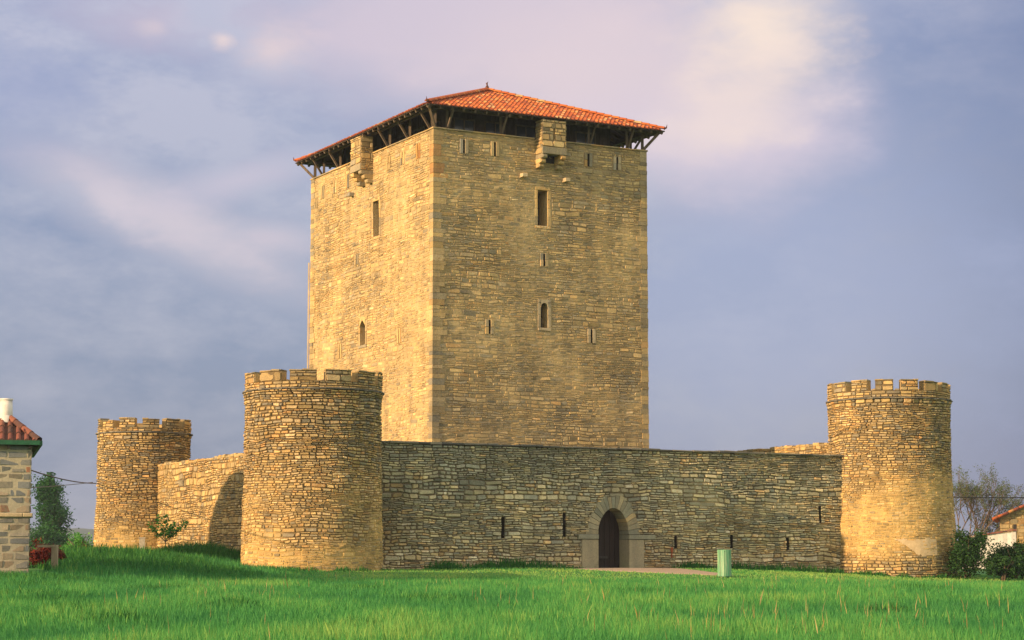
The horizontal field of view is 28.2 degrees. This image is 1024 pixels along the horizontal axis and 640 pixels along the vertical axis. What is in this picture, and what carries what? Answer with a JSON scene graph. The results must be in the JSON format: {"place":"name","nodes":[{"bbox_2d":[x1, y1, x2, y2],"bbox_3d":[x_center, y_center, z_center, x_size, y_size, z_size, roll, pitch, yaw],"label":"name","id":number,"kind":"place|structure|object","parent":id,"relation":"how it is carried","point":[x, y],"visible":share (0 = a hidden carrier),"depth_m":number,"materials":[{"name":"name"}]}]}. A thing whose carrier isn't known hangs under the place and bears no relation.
{"place":"outdoors","nodes":[
{"label":"outdoors","id":0,"kind":"place"},
{"bbox_2d":[29,528,93,544],"bbox_3d":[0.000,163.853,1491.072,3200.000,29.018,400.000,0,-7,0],"label":"distant hills","id":1,"kind":"structure","parent":0,"point":[83,530],"depth_m":1550.01,"materials":[{"name":"grey"}]},
{"bbox_2d":[0,0,1023,539],"label":"sky","id":2,"kind":"structure","parent":0,"point":[835,188],"materials":[{"name":"blue"}]},
{"bbox_2d":[0,539,1023,639],"bbox_3d":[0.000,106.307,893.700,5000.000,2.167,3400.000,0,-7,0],"label":"ground","id":3,"kind":"structure","parent":0,"point":[468,571],"depth_m":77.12,"materials":[{"name":"green plant"}]},
{"bbox_2d":[0,398,42,573],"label":"stone house","id":4,"kind":"structure","parent":3,"relation":"on","point":[21,444],"depth_m":59.69,"materials":[{"name":"stone"}]},
{"bbox_2d":[32,482,92,487],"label":"overhead cable","id":5,"kind":"object","parent":4,"relation":"attached to","point":[61,485],"visible":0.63,"depth_m":174.15,"materials":[{"name":"metal"}]},
{"bbox_2d":[31,470,96,483],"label":"overhead cable","id":6,"kind":"object","parent":4,"relation":"attached to","point":[61,478],"visible":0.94,"depth_m":76.24,"materials":[{"name":"metal"}]},
{"bbox_2d":[29,538,66,566],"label":"red bush","id":7,"kind":"object","parent":3,"relation":"on","point":[39,554],"visible":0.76,"depth_m":67.86,"materials":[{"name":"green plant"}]},
{"bbox_2d":[37,545,58,567],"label":"timber frame","id":8,"kind":"object","parent":3,"relation":"on","point":[54,553],"visible":0.82,"depth_m":66.50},
{"bbox_2d":[29,522,71,548],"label":"bush","id":9,"kind":"object","parent":3,"relation":"on","point":[47,536],"visible":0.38,"depth_m":194.02,"materials":[{"name":"green plant"}]},
{"bbox_2d":[30,472,78,547],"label":"poplar tree","id":10,"kind":"object","parent":3,"relation":"on","point":[51,510],"visible":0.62,"depth_m":198.52,"materials":[{"name":"green plant"}]},
{"bbox_2d":[63,530,93,549],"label":"bush","id":11,"kind":"object","parent":3,"relation":"on","point":[77,539],"visible":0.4,"depth_m":148.91,"materials":[{"name":"green plant"}]},
{"bbox_2d":[139,537,145,549],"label":"stone post","id":12,"kind":"object","parent":3,"relation":"on","point":[142,541],"visible":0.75,"depth_m":89.88,"materials":[{"name":"beige stone"}]},
{"bbox_2d":[93,417,192,549],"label":"corner tower","id":13,"kind":"structure","parent":3,"relation":"on","point":[132,453],"depth_m":94.91,"materials":[{"name":"stone"}]},
{"bbox_2d":[146,514,189,544],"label":"sapling","id":14,"kind":"object","parent":3,"relation":"on","point":[169,530],"visible":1,"depth_m":85.56,"materials":[{"name":"green plant"}]},
{"bbox_2d":[157,453,243,550],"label":"curtain wall","id":15,"kind":"structure","parent":3,"relation":"on","point":[203,497],"depth_m":89.17,"materials":[{"name":"stone"}]},
{"bbox_2d":[240,368,384,571],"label":"corner tower","id":16,"kind":"structure","parent":3,"relation":"on","point":[312,470],"depth_m":76.24,"materials":[{"name":"stone"}]},
{"bbox_2d":[293,82,666,447],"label":"castle keep","id":17,"kind":"structure","parent":3,"relation":"on","point":[477,267],"depth_m":93.95,"materials":[{"name":"stone"}]},
{"bbox_2d":[358,316,367,348],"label":"window","id":18,"kind":"structure","parent":17,"relation":"in","point":[362,322],"depth_m":97.59,"materials":[{"name":"stone"}]},
{"bbox_2d":[371,196,380,240],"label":"window","id":19,"kind":"structure","parent":17,"relation":"in","point":[376,214],"depth_m":97.07,"materials":[{"name":"stone"}]},
{"bbox_2d":[534,186,550,228],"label":"window","id":20,"kind":"structure","parent":17,"relation":"in","point":[542,205],"depth_m":94.10,"materials":[{"name":"stone"}]},
{"bbox_2d":[538,299,550,330],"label":"window","id":21,"kind":"structure","parent":17,"relation":"in","point":[544,306],"depth_m":93.46,"materials":[{"name":"stone"}]},
{"bbox_2d":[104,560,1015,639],"bbox_3d":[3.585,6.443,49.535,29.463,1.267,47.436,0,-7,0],"label":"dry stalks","id":22,"kind":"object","parent":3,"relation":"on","point":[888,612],"visible":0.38,"depth_m":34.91,"materials":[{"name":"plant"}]},
{"bbox_2d":[380,441,843,572],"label":"front curtain wall","id":23,"kind":"structure","parent":3,"relation":"on","point":[576,507],"depth_m":84.68,"materials":[{"name":"stone"}]},
{"bbox_2d":[577,495,655,567],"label":"doorway","id":24,"kind":"structure","parent":23,"relation":"in","point":[608,545],"depth_m":84.91,"materials":[{"name":"stone"}]},
{"bbox_2d":[574,568,717,575],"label":"gravel path","id":25,"kind":"structure","parent":3,"relation":"on","point":[672,570],"depth_m":80.43,"materials":[{"name":"beige gravel"}]},
{"bbox_2d":[717,550,731,576],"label":"litter bin","id":26,"kind":"object","parent":3,"relation":"on","point":[724,562],"visible":1,"depth_m":77.24,"materials":[{"name":"green paint"}]},
{"bbox_2d":[724,443,828,453],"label":"curtain wall","id":27,"kind":"structure","parent":3,"relation":"on","point":[817,448],"depth_m":97.78,"materials":[{"name":"stone"}]},
{"bbox_2d":[826,379,959,577],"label":"corner tower","id":28,"kind":"structure","parent":3,"relation":"on","point":[892,446],"depth_m":89.27,"materials":[{"name":"stone"}]},
{"bbox_2d":[943,525,994,578],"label":"dark bush","id":29,"kind":"object","parent":3,"relation":"on","point":[966,552],"visible":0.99,"depth_m":88.53,"materials":[{"name":"green plant"}]},
{"bbox_2d":[952,463,1023,537],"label":"bare tree","id":30,"kind":"object","parent":3,"relation":"on","point":[967,490],"visible":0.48,"depth_m":182.68,"materials":[{"name":"brown plant"}]},
{"bbox_2d":[961,529,1016,568],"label":"yard wall","id":31,"kind":"structure","parent":3,"relation":"on","point":[1008,538],"depth_m":166.71,"materials":[{"name":"paint"}]},
{"bbox_2d":[969,495,1018,533],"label":"bare tree","id":32,"kind":"object","parent":3,"relation":"on","point":[990,526],"visible":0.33,"depth_m":183.63,"materials":[{"name":"brown plant"}]},
{"bbox_2d":[979,551,1023,580],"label":"dark bush","id":33,"kind":"object","parent":3,"relation":"on","point":[1004,567],"visible":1,"depth_m":87.53,"materials":[{"name":"green plant"}]},
{"bbox_2d":[982,539,1023,578],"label":"dark bush","id":34,"kind":"object","parent":3,"relation":"on","point":[1015,551],"visible":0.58,"depth_m":89.55,"materials":[{"name":"green plant"}]},
{"bbox_2d":[992,505,1023,544],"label":"farmhouse","id":35,"kind":"object","parent":3,"relation":"on","point":[1011,519],"visible":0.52,"depth_m":169.42,"materials":[{"name":"stone"}]},
{"bbox_2d":[953,497,1023,497],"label":"overhead cable","id":36,"kind":"object","parent":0,"point":[988,497],"visible":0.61,"depth_m":127.55,"materials":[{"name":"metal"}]}
]}

